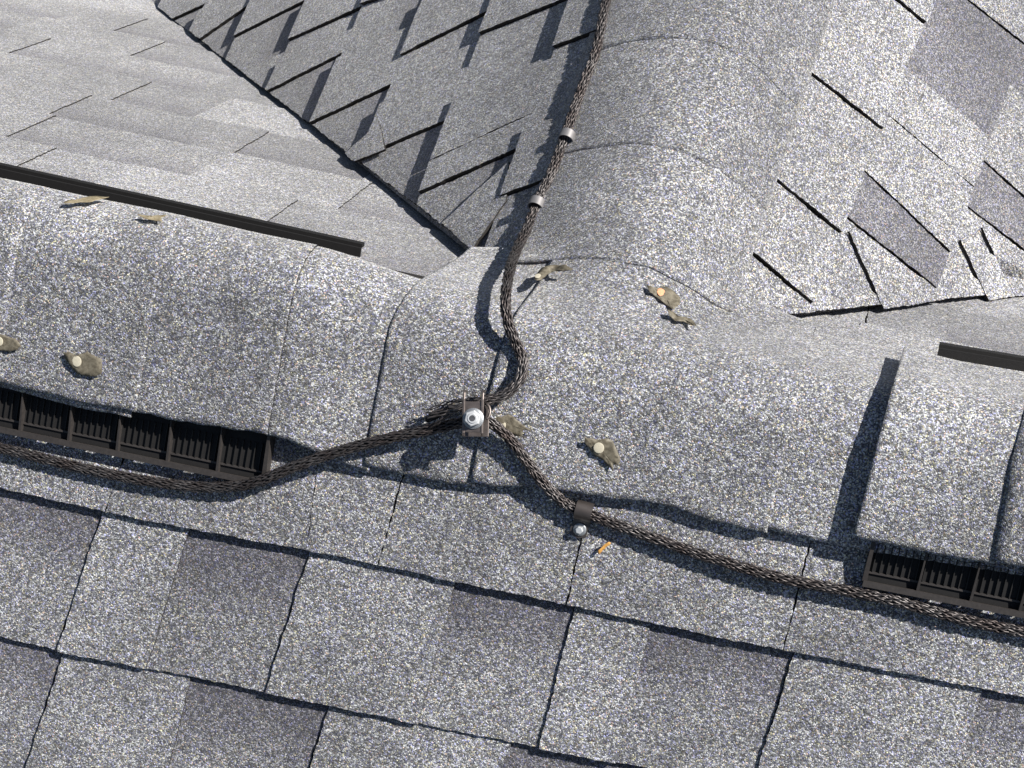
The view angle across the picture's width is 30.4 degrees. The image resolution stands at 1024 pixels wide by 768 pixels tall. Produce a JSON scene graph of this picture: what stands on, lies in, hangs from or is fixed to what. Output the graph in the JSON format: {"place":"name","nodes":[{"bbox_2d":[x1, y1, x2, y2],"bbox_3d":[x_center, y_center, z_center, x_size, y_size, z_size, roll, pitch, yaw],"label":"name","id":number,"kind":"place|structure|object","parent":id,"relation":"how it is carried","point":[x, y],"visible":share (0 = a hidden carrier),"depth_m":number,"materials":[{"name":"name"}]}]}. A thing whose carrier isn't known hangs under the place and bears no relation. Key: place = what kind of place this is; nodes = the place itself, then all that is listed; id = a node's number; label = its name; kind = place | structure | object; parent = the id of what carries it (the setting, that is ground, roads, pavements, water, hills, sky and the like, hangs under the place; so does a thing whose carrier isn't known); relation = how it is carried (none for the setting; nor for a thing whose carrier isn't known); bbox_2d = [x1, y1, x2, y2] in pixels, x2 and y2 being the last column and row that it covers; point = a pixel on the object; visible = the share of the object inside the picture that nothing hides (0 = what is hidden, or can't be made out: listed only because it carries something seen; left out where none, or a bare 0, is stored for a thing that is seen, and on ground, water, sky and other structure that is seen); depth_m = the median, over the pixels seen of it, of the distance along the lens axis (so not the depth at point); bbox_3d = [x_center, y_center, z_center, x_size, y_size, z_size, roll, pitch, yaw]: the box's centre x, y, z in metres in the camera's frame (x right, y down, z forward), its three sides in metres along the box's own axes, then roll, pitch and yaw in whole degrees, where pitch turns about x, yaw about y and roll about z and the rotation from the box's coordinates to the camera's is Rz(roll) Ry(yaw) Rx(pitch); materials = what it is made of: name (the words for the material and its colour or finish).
{"place":"outdoors","nodes":[
{"label":"outdoors","id":0,"kind":"place"},
{"bbox_2d":[151,0,600,249],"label":"roof shingles","id":1,"kind":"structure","parent":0,"point":[447,117],"depth_m":2.12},
{"bbox_2d":[0,426,1023,767],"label":"front roof slope","id":2,"kind":"structure","parent":0,"point":[332,614],"depth_m":1.74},
{"bbox_2d":[0,162,364,486],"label":"ridge vent","id":3,"kind":"object","parent":2,"relation":"on","point":[242,453],"visible":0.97,"depth_m":1.77,"materials":[{"name":"plastic"}]},
{"bbox_2d":[0,178,1023,574],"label":"ridge line","id":4,"kind":"object","parent":2,"relation":"on","point":[750,412],"visible":0.99,"depth_m":1.70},
{"bbox_2d":[0,334,19,351],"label":"winged seed","id":5,"kind":"object","parent":4,"relation":"on","point":[9,344],"visible":1,"depth_m":1.75,"materials":[{"name":"beige plant"}]},
{"bbox_2d":[64,351,101,376],"bbox_3d":[-0.396,-0.019,1.740,0.040,0.015,0.019,13,60,9],"label":"winged seed","id":6,"kind":"object","parent":4,"relation":"on","point":[86,363],"visible":1,"depth_m":1.74,"materials":[{"name":"beige plant"}]},
{"bbox_2d":[64,196,107,202],"bbox_3d":[-0.396,-0.171,1.753,0.040,0.010,0.012,-25,61,-13],"label":"winged seed","id":7,"kind":"object","parent":4,"relation":"on","point":[89,199],"visible":1,"depth_m":1.75,"materials":[{"name":"plant"}]},
{"bbox_2d":[137,214,166,220],"bbox_3d":[-0.332,-0.155,1.738,0.026,0.006,0.011,13,60,9],"label":"winged seed","id":8,"kind":"object","parent":4,"relation":"on","point":[155,217],"visible":1,"depth_m":1.74,"materials":[{"name":"plant"}]},
{"bbox_2d":[462,390,490,436],"bbox_3d":[-0.031,0.026,1.662,0.025,0.035,0.042,1,59,2],"label":"cable clamp","id":9,"kind":"object","parent":4,"relation":"attached to","point":[475,418],"visible":1,"depth_m":1.65,"materials":[{"name":"metal"}]},
{"bbox_2d":[496,414,529,436],"bbox_3d":[0.002,0.037,1.682,0.034,0.013,0.013,19,61,13],"label":"winged seed","id":10,"kind":"object","parent":4,"relation":"on","point":[513,425],"visible":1,"depth_m":1.68,"materials":[{"name":"beige plant"}]},
{"bbox_2d":[425,0,610,427],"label":"lightning cable","id":11,"kind":"object","parent":4,"relation":"attached to","point":[510,390],"visible":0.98,"depth_m":1.76,"materials":[{"name":"metal"}]},
{"bbox_2d":[534,264,572,279],"bbox_3d":[0.035,-0.105,1.740,0.036,0.018,0.023,-16,60,-8],"label":"winged seed","id":12,"kind":"object","parent":4,"relation":"on","point":[542,272],"visible":1,"depth_m":1.74,"materials":[{"name":"beige plant"}]},
{"bbox_2d":[584,438,619,470],"bbox_3d":[0.082,0.058,1.672,0.037,0.017,0.018,34,65,20],"label":"sealant blob","id":13,"kind":"object","parent":4,"relation":"on","point":[605,450],"visible":1,"depth_m":1.67,"materials":[{"name":"beige"}]},
{"bbox_2d":[647,285,679,308],"bbox_3d":[0.140,-0.083,1.726,0.034,0.015,0.023,34,66,20],"label":"winged seed","id":14,"kind":"object","parent":4,"relation":"on","point":[669,297],"visible":1,"depth_m":1.72,"materials":[{"name":"beige plant"}]},
{"bbox_2d":[668,310,696,325],"bbox_3d":[0.154,-0.059,1.705,0.030,0.015,0.014,13,60,9],"label":"winged seed","id":15,"kind":"object","parent":4,"relation":"on","point":[676,317],"visible":1,"depth_m":1.71,"materials":[{"name":"beige plant"}]},
{"bbox_2d":[862,342,1023,617],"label":"ridge vent","id":16,"kind":"object","parent":4,"relation":"attached to","point":[957,584],"visible":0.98,"depth_m":1.63,"materials":[{"name":"plastic"}]},
{"bbox_2d":[0,417,1023,637],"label":"lightning cable","id":17,"kind":"object","parent":2,"relation":"on","point":[525,459],"visible":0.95,"depth_m":1.68,"materials":[{"name":"metal"}]},
{"bbox_2d":[570,500,593,538],"bbox_3d":[0.063,0.120,1.689,0.017,0.028,0.028,13,60,9],"label":"cable clip","id":18,"kind":"object","parent":2,"relation":"on","point":[580,525],"visible":1,"depth_m":1.68,"materials":[{"name":"metal"}]},
{"bbox_2d":[598,542,610,553],"bbox_3d":[0.082,0.147,1.687,0.010,0.009,0.011,13,60,9],"label":"petal","id":19,"kind":"object","parent":2,"relation":"on","point":[602,548],"visible":1,"depth_m":1.69,"materials":[{"name":"orange plant"}]},
{"bbox_2d":[0,0,1023,372],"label":"back roof slope","id":20,"kind":"structure","parent":0,"point":[146,96],"depth_m":2.13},
{"bbox_2d":[741,0,1023,315],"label":"cross roof right slope","id":21,"kind":"structure","parent":0,"point":[900,181],"depth_m":2.02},
{"bbox_2d":[518,0,834,311],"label":"cross ridge line","id":22,"kind":"object","parent":21,"relation":"on","point":[671,163],"visible":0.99,"depth_m":1.84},
{"bbox_2d":[527,195,544,208],"bbox_3d":[0.025,-0.173,1.842,0.018,0.024,0.010,15,60,11],"label":"cable ring","id":23,"kind":"object","parent":22,"relation":"attached to","point":[538,200],"visible":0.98,"depth_m":1.83,"materials":[{"name":"metal"}]},
{"bbox_2d":[558,128,575,141],"bbox_3d":[0.056,-0.244,1.873,0.018,0.024,0.011,16,61,11],"label":"cable ring","id":24,"kind":"object","parent":22,"relation":"attached to","point":[570,133],"visible":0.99,"depth_m":1.86,"materials":[{"name":"metal"}]}
]}

